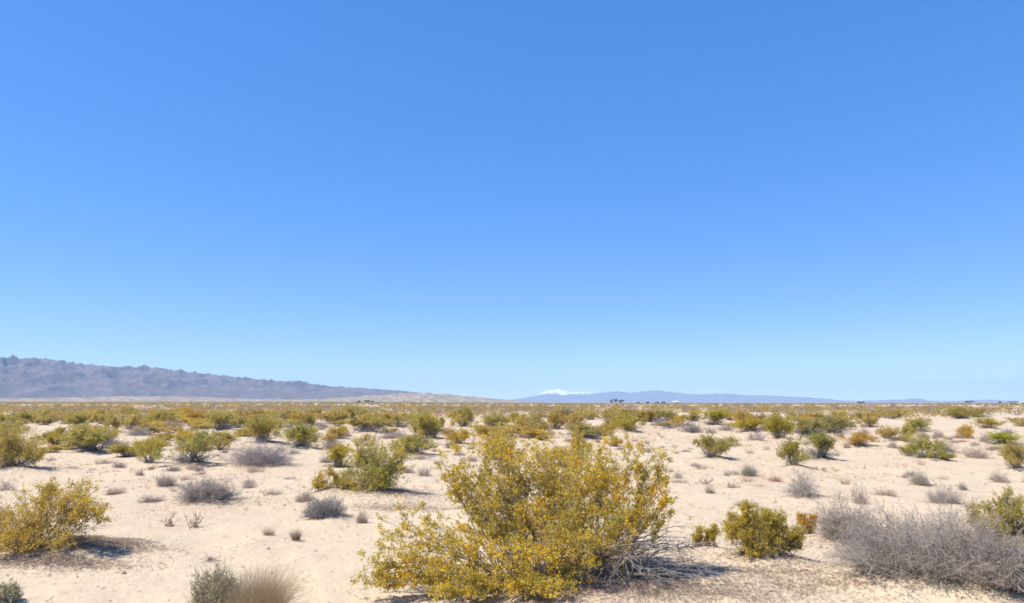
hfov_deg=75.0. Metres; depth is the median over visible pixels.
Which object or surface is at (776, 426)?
creosote bush
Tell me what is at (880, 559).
burrobush
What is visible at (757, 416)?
creosote bush
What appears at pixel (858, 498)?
burrobush
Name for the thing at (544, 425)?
creosote bush
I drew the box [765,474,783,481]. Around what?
burrobush
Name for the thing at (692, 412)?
creosote bush
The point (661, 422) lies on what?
burrobush
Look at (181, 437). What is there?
creosote bush
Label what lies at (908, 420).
creosote bush
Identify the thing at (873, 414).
creosote bush
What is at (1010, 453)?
creosote bush
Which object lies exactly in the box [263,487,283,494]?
burrobush
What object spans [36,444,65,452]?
creosote bush
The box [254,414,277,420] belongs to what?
creosote bush
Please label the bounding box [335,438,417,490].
creosote bush
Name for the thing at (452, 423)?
creosote bush
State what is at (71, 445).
creosote bush
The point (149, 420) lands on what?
creosote bush
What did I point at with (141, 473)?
burrobush
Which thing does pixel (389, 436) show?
burrobush
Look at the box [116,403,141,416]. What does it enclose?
creosote bush
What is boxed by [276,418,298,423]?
creosote bush
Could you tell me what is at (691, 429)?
burrobush
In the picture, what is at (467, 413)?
creosote bush
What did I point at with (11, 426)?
creosote bush
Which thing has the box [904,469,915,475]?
burrobush
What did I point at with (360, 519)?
burrobush
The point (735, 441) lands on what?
creosote bush
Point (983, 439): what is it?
burrobush
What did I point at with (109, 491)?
burrobush
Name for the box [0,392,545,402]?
sand hills
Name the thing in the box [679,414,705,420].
creosote bush
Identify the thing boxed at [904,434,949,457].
creosote bush
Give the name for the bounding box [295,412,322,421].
creosote bush
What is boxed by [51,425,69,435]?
creosote bush
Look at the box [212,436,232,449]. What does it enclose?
creosote bush
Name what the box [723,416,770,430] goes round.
creosote bush
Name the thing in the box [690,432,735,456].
creosote bush
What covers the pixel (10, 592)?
sage shrub
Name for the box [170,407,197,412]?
creosote bush
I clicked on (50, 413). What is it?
creosote bush
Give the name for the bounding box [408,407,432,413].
creosote bush
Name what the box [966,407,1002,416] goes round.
creosote bush
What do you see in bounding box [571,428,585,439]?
creosote bush
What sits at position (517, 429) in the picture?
creosote bush
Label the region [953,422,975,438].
creosote bush
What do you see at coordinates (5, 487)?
burrobush
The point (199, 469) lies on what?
burrobush
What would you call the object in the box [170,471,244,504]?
burrobush
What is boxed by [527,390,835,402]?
mountains
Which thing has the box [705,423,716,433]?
burrobush
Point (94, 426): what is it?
creosote bush
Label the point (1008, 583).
burrobush
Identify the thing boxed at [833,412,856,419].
creosote bush
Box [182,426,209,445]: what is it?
creosote bush
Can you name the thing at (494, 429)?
creosote bush
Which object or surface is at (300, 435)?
creosote bush
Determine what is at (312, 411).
creosote bush
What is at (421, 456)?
burrobush
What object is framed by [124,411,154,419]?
creosote bush
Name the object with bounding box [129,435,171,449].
creosote bush
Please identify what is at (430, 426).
creosote bush
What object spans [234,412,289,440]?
creosote bush
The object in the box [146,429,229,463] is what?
creosote bush
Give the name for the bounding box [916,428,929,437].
burrobush
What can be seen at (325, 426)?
burrobush
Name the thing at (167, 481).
burrobush
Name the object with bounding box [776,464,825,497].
burrobush
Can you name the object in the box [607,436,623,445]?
creosote bush
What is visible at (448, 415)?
creosote bush
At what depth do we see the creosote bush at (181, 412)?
86.89 m
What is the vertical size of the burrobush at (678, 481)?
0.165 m
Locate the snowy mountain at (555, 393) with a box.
[513,389,592,400]
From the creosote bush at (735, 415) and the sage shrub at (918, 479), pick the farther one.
the creosote bush at (735, 415)
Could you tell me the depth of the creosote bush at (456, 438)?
39.76 m
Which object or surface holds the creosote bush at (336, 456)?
on the desert ground at (241, 528)
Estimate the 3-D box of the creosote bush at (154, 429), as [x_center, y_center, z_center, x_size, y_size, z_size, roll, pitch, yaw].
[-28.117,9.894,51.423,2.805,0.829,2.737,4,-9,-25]
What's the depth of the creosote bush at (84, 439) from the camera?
32.28 m
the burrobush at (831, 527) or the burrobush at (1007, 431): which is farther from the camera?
the burrobush at (1007, 431)
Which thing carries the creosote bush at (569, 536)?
on the desert ground at (241, 528)
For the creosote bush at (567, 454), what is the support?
on the desert ground at (241, 528)
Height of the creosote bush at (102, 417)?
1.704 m
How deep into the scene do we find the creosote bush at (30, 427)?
53.61 m
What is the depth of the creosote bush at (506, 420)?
71.45 m
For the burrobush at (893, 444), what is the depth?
37.48 m
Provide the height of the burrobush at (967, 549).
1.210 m
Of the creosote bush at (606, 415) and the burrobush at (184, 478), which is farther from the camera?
the creosote bush at (606, 415)
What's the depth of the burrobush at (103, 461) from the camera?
26.38 m
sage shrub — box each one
[0,577,23,602]
[184,556,245,602]
[300,490,348,519]
[739,462,760,475]
[907,467,930,484]
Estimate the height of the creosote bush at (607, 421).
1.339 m
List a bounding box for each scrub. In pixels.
[0,401,1023,407]
[0,404,1023,418]
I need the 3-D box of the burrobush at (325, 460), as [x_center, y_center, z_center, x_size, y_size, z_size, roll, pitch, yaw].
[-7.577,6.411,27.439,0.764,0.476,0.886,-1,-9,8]
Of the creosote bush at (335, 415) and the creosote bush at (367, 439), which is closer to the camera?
the creosote bush at (367, 439)
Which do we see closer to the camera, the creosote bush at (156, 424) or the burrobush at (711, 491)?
the burrobush at (711, 491)
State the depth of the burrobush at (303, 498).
16.24 m
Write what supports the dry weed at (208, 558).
on the desert ground at (241, 528)
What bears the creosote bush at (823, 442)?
on the desert ground at (241, 528)
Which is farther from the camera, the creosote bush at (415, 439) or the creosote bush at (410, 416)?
the creosote bush at (410, 416)
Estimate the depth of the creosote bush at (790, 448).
26.37 m
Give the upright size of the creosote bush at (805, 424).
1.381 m
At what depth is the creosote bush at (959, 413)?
98.36 m
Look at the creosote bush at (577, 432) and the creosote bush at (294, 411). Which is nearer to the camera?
the creosote bush at (577, 432)
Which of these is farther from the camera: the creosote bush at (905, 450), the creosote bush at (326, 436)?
the creosote bush at (326, 436)
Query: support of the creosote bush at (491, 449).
on the desert ground at (241, 528)
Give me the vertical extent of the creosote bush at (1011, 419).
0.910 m
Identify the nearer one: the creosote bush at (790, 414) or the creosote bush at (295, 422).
the creosote bush at (295, 422)
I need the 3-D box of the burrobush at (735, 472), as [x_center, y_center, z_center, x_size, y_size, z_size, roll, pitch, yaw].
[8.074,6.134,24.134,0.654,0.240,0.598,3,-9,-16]
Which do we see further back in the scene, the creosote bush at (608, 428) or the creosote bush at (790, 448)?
the creosote bush at (608, 428)
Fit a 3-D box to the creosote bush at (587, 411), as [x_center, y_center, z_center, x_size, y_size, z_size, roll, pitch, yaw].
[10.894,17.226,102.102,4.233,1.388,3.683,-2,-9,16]
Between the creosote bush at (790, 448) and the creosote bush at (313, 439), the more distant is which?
the creosote bush at (313, 439)
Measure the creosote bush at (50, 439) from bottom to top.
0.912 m
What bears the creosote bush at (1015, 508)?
on the desert ground at (241, 528)
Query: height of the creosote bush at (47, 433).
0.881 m
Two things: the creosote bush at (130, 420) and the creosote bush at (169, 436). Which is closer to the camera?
the creosote bush at (169, 436)
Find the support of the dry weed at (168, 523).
on the desert ground at (241, 528)
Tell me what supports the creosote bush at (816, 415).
on the desert ground at (241, 528)
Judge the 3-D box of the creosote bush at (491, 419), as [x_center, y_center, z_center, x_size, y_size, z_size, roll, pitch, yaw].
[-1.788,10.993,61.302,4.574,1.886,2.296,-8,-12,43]
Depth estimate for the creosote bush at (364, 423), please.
54.09 m
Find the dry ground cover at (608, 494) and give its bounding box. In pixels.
[3,424,1023,558]
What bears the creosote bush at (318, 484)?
on the desert ground at (241, 528)
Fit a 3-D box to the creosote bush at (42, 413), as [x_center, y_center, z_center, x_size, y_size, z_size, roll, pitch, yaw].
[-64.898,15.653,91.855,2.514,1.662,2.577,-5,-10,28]
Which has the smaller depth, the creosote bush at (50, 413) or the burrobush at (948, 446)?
the burrobush at (948, 446)
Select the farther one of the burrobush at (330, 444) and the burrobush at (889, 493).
the burrobush at (330, 444)
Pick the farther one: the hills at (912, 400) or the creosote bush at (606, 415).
the hills at (912, 400)
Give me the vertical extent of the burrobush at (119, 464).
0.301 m
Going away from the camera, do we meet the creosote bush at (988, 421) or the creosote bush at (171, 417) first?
the creosote bush at (988, 421)
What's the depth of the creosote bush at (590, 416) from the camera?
93.84 m
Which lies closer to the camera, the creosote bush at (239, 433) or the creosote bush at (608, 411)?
the creosote bush at (239, 433)
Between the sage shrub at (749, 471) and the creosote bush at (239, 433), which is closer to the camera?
the sage shrub at (749, 471)
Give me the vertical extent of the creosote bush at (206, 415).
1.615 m
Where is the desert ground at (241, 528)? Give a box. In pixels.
[0,401,1023,602]
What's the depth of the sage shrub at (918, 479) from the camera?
20.56 m
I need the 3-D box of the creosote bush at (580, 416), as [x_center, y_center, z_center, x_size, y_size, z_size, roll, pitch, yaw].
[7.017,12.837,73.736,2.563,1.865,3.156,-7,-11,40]
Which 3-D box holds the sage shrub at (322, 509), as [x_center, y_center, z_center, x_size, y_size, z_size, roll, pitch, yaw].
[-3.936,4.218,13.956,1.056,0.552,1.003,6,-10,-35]
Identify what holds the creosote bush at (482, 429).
on the desert ground at (241, 528)
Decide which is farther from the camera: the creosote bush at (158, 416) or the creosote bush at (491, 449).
the creosote bush at (158, 416)
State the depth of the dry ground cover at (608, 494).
26.33 m
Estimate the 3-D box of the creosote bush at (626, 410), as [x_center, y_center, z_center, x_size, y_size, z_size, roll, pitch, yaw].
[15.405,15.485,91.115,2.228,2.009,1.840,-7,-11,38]
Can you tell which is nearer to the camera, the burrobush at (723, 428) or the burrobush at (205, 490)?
the burrobush at (205, 490)
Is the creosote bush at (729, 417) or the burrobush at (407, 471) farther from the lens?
the creosote bush at (729, 417)
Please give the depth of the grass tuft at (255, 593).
7.82 m
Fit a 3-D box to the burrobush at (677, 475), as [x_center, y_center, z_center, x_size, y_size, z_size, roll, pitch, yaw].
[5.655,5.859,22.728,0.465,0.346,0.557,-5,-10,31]
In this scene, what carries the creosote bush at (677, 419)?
on the desert ground at (241, 528)
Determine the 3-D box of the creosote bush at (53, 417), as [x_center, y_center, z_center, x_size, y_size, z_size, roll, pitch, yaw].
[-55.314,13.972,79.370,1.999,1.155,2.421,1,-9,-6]
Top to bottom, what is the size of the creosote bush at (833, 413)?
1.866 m
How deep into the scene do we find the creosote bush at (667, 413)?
86.87 m
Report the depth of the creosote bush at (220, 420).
57.05 m
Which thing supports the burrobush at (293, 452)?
on the desert ground at (241, 528)
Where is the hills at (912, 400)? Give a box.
[819,398,1017,402]
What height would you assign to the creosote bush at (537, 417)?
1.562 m
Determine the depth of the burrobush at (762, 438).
43.36 m
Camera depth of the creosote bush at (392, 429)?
53.58 m
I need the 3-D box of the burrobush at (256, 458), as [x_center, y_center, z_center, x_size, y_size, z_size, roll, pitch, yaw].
[-9.351,5.489,24.948,3.448,1.163,3.141,-7,-11,38]
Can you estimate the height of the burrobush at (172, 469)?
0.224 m
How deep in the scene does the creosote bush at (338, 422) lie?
71.23 m
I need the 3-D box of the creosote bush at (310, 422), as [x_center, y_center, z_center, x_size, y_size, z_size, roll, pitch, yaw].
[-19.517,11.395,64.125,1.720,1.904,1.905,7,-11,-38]
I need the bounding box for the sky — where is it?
[0,0,1023,400]
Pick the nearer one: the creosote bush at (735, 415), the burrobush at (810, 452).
the burrobush at (810, 452)
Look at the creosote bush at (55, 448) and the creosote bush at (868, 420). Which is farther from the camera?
the creosote bush at (868, 420)
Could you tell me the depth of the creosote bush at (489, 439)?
36.15 m
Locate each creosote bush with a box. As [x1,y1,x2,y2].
[0,414,24,422]
[0,418,50,467]
[0,419,20,439]
[0,420,28,429]
[0,473,115,553]
[1,422,36,430]
[5,410,38,422]
[28,417,55,424]
[31,409,52,416]
[32,407,52,413]
[33,431,66,443]
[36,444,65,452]
[38,414,57,423]
[44,412,63,419]
[44,431,66,444]
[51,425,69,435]
[54,422,120,451]
[59,412,91,421]
[60,440,101,448]
[64,412,98,425]
[69,425,97,436]
[73,421,109,429]
[78,409,108,420]
[91,409,114,414]
[91,410,119,423]
[98,428,124,444]
[101,415,121,430]
[108,442,150,456]
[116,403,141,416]
[120,412,142,427]
[123,414,142,429]
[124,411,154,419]
[126,425,166,434]
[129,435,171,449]
[134,434,165,462]
[136,418,156,427]
[136,421,178,427]
[145,408,185,421]
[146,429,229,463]
[154,432,175,440]
[158,408,183,412]
[159,424,183,433]
[167,409,189,415]
[168,415,181,421]
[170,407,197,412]
[171,428,198,444]
[177,417,211,424]
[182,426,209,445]
[183,408,211,419]
[185,421,223,428]
[205,412,218,418]
[206,410,248,429]
[210,430,242,440]
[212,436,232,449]
[213,410,239,416]
[228,415,249,427]
[231,428,254,436]
[234,409,251,416]
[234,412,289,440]
[251,408,275,414]
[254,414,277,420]
[271,408,303,418]
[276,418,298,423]
[277,410,295,419]
[279,421,318,445]
[281,419,297,425]
[287,411,305,422]
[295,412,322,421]
[298,411,317,427]
[304,427,319,444]
[306,408,320,413]
[311,464,346,490]
[315,410,352,423]
[318,430,337,447]
[319,441,355,466]
[325,425,352,438]
[327,420,347,426]
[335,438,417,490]
[341,412,397,431]
[343,405,369,418]
[350,414,744,601]
[354,433,379,445]
[378,410,403,423]
[383,427,397,432]
[385,432,438,452]
[390,412,414,427]
[403,414,418,422]
[406,410,445,436]
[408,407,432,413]
[425,413,463,431]
[438,428,459,434]
[442,428,470,443]
[444,410,463,420]
[451,404,476,426]
[466,424,509,434]
[475,423,490,436]
[476,438,516,451]
[479,411,505,425]
[479,426,514,440]
[484,444,507,459]
[487,432,510,444]
[497,414,511,425]
[498,422,542,436]
[507,411,528,425]
[512,414,531,433]
[520,429,559,438]
[526,411,547,422]
[526,414,554,431]
[532,444,594,466]
[533,433,553,440]
[545,408,572,428]
[558,408,572,416]
[562,422,614,437]
[563,410,588,422]
[564,415,591,427]
[567,435,591,454]
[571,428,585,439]
[573,410,593,416]
[583,412,595,419]
[594,423,617,435]
[596,413,614,420]
[597,407,617,415]
[602,417,619,428]
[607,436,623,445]
[609,411,649,430]
[620,409,633,415]
[635,408,656,421]
[650,421,683,428]
[654,407,679,420]
[668,415,688,426]
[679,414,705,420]
[688,410,699,414]
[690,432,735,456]
[690,523,727,550]
[695,408,731,424]
[716,495,806,560]
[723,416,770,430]
[723,436,741,445]
[724,409,737,419]
[731,408,755,419]
[733,411,756,422]
[753,413,768,418]
[759,415,796,437]
[776,435,810,465]
[782,411,797,419]
[787,415,814,421]
[790,416,827,434]
[795,511,818,534]
[797,429,842,458]
[805,411,826,421]
[811,412,861,432]
[828,408,848,415]
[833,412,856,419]
[837,431,880,444]
[850,411,865,418]
[854,414,879,426]
[861,415,879,426]
[864,411,881,417]
[874,421,921,441]
[880,426,897,438]
[882,409,903,418]
[897,443,916,455]
[903,415,931,426]
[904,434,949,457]
[905,417,933,431]
[932,449,957,459]
[939,405,984,418]
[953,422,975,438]
[964,483,1023,562]
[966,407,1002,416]
[966,415,1006,427]
[983,431,1023,443]
[994,438,1023,467]
[1004,417,1022,423]
[1012,418,1023,426]
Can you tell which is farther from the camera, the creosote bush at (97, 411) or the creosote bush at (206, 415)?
the creosote bush at (97, 411)
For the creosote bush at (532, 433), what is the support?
on the desert ground at (241, 528)
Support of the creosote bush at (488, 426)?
on the desert ground at (241, 528)
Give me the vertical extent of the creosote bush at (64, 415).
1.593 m
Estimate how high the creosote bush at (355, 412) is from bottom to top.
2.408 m
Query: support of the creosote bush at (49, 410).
on the desert ground at (241, 528)
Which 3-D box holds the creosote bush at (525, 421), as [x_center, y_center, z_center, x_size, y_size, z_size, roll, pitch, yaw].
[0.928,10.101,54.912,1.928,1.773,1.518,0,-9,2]
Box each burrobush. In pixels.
[0,473,19,490]
[92,456,118,463]
[102,486,126,494]
[104,436,130,449]
[110,460,128,467]
[123,424,153,435]
[134,468,144,475]
[135,494,169,502]
[152,470,177,485]
[157,417,189,428]
[165,465,180,470]
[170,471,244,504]
[176,474,192,479]
[194,464,204,471]
[215,435,303,466]
[241,478,256,488]
[244,464,264,472]
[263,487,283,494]
[288,447,302,453]
[293,487,314,502]
[316,422,330,427]
[317,454,333,462]
[322,436,343,449]
[356,507,368,523]
[376,430,405,438]
[399,463,416,473]
[411,453,431,458]
[414,462,433,476]
[445,438,455,448]
[465,454,480,460]
[649,416,670,425]
[669,479,687,483]
[673,471,683,478]
[679,419,705,432]
[704,485,714,493]
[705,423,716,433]
[717,424,732,430]
[723,480,739,487]
[726,469,738,474]
[732,499,761,507]
[748,430,768,440]
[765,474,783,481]
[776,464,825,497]
[804,446,819,454]
[806,488,881,541]
[814,486,961,588]
[850,475,871,503]
[870,485,897,496]
[881,476,1023,591]
[887,440,897,447]
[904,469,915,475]
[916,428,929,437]
[918,483,967,504]
[930,437,959,451]
[931,431,945,437]
[958,481,967,489]
[958,538,1023,592]
[960,440,991,457]
[977,432,992,441]
[984,470,1009,481]
[1001,426,1015,433]
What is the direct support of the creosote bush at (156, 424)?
on the desert ground at (241, 528)
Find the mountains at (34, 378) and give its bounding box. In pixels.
[0,355,418,399]
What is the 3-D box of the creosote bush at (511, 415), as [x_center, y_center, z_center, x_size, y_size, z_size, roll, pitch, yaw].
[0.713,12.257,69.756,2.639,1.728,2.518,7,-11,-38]
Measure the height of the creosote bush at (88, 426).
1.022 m
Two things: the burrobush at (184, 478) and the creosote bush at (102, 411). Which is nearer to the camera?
the burrobush at (184, 478)
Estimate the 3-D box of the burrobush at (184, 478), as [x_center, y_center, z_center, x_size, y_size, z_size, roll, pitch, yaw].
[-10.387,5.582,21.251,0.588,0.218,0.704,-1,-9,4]
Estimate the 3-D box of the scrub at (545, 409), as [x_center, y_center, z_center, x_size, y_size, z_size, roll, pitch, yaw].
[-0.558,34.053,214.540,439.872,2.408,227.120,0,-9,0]
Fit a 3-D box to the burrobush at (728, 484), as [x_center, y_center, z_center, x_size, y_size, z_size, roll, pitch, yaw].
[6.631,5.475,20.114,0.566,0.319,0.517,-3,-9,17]
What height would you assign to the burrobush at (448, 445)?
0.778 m
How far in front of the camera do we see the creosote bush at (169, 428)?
54.93 m
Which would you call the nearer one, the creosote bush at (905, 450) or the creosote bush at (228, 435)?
the creosote bush at (905, 450)
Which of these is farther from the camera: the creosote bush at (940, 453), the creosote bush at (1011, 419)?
the creosote bush at (1011, 419)
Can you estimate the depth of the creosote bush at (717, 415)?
74.92 m
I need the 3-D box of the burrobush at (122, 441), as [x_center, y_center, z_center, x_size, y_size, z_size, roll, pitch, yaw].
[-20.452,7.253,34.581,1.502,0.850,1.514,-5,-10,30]
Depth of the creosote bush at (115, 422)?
55.99 m
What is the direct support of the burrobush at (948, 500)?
on the desert ground at (241, 528)
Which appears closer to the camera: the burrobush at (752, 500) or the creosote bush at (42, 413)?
the burrobush at (752, 500)
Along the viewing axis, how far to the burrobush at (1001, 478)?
21.48 m
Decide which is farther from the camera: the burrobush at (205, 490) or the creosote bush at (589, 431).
the creosote bush at (589, 431)
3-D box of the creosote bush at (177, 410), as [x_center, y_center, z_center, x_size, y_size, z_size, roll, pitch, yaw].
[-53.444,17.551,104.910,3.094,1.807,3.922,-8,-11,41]
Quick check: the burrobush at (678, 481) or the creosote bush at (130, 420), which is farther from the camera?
the creosote bush at (130, 420)
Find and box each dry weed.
[161,510,178,526]
[184,502,204,528]
[199,554,220,560]
[697,477,712,483]
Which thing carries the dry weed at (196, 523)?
on the desert ground at (241, 528)
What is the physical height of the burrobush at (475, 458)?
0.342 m
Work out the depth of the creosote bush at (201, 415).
79.72 m
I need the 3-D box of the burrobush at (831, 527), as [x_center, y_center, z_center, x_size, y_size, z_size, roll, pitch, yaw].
[5.926,3.769,11.915,1.162,0.901,1.271,0,-9,0]
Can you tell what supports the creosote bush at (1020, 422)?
on the desert ground at (241, 528)
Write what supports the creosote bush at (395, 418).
on the desert ground at (241, 528)
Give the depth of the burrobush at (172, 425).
59.42 m
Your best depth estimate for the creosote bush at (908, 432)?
40.40 m
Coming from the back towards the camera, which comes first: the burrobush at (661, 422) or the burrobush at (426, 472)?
the burrobush at (661, 422)
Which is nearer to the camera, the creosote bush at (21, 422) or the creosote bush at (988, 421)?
the creosote bush at (21, 422)
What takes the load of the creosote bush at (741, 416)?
on the desert ground at (241, 528)
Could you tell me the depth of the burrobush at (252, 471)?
23.10 m
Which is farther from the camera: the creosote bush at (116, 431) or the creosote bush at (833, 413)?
the creosote bush at (833, 413)
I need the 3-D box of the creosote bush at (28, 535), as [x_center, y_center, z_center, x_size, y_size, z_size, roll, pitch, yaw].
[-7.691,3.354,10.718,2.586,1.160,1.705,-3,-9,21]
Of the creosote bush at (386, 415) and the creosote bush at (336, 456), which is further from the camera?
the creosote bush at (386, 415)
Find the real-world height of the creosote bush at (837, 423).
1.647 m
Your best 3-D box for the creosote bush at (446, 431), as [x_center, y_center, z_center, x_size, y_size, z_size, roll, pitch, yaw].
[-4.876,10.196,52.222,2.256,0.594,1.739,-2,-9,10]
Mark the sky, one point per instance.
(496, 199)
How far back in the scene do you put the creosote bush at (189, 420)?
71.32 m
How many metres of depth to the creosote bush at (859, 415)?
101.43 m
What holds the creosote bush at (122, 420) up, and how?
on the desert ground at (241, 528)
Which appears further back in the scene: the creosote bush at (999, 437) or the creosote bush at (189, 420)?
the creosote bush at (189, 420)
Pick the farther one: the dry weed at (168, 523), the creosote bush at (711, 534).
the dry weed at (168, 523)
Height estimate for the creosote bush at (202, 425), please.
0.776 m
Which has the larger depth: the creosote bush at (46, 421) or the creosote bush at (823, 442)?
the creosote bush at (46, 421)
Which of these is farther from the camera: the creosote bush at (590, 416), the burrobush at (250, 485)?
the creosote bush at (590, 416)
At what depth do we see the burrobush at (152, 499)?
16.70 m
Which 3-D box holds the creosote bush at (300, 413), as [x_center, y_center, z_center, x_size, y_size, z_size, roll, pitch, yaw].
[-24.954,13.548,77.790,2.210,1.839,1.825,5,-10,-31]
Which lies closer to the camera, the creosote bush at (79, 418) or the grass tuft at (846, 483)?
the grass tuft at (846, 483)
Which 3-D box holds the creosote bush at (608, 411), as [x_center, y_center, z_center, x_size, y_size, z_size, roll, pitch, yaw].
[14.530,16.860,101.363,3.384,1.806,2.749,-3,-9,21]
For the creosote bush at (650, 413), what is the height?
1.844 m
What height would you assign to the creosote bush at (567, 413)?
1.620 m
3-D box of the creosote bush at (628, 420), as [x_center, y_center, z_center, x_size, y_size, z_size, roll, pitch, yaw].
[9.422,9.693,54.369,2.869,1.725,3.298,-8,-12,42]
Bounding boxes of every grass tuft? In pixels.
[181,552,319,602]
[262,528,277,535]
[289,529,304,540]
[740,473,754,481]
[837,478,850,484]
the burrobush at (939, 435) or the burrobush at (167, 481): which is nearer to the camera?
the burrobush at (167, 481)
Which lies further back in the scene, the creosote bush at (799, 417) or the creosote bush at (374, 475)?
the creosote bush at (799, 417)
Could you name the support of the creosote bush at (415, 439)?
on the desert ground at (241, 528)
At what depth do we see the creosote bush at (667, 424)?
64.21 m
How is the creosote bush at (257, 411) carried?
on the desert ground at (241, 528)
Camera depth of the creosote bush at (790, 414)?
92.23 m
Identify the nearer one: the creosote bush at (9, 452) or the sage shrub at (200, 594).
the sage shrub at (200, 594)
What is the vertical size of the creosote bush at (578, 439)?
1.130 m
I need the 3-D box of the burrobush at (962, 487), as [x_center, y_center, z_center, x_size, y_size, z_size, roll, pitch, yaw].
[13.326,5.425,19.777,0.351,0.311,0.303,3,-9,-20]
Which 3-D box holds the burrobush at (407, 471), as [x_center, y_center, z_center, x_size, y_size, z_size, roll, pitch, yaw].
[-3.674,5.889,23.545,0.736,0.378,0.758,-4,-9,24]
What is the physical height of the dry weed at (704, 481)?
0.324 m
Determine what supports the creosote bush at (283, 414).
on the desert ground at (241, 528)
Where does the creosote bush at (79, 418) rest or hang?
on the desert ground at (241, 528)
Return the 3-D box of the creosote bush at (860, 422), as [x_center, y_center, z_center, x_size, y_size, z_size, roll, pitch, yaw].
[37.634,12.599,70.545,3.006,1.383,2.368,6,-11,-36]
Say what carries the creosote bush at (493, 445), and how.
on the desert ground at (241, 528)
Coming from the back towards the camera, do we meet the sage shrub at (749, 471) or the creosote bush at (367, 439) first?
the creosote bush at (367, 439)
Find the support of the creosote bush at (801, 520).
on the desert ground at (241, 528)
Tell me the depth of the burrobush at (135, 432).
47.71 m
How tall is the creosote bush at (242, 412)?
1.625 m
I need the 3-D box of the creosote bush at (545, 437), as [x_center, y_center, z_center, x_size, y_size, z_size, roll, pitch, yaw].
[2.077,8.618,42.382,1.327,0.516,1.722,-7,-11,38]
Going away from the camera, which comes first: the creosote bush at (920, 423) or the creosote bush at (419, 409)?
the creosote bush at (920, 423)
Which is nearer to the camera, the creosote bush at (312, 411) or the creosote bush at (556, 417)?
the creosote bush at (556, 417)
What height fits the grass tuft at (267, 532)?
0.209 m
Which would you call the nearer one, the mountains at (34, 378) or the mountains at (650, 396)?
the mountains at (34, 378)
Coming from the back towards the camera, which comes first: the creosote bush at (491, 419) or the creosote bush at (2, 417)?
the creosote bush at (2, 417)
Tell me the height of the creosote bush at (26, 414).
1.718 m
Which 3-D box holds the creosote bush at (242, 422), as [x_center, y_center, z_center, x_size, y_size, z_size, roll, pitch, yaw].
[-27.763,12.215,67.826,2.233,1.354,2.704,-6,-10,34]
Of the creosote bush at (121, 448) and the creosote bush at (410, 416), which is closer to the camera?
the creosote bush at (121, 448)
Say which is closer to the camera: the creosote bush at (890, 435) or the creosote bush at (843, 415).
the creosote bush at (890, 435)
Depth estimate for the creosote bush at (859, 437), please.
38.36 m
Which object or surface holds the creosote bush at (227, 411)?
on the desert ground at (241, 528)
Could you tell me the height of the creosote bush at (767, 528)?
0.917 m
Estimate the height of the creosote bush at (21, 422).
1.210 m
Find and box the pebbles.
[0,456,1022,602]
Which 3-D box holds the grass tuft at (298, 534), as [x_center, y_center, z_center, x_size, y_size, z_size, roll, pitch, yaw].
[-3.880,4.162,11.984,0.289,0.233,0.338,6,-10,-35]
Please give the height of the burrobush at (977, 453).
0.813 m
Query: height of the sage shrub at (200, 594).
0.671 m
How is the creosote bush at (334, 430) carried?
on the desert ground at (241, 528)
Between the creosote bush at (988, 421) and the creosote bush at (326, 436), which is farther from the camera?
the creosote bush at (988, 421)
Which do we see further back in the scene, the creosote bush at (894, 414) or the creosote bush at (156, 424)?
the creosote bush at (894, 414)
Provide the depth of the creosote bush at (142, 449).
27.38 m
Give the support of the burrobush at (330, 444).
on the desert ground at (241, 528)
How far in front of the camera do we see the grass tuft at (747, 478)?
21.82 m
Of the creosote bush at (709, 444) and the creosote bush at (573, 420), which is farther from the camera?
the creosote bush at (573, 420)

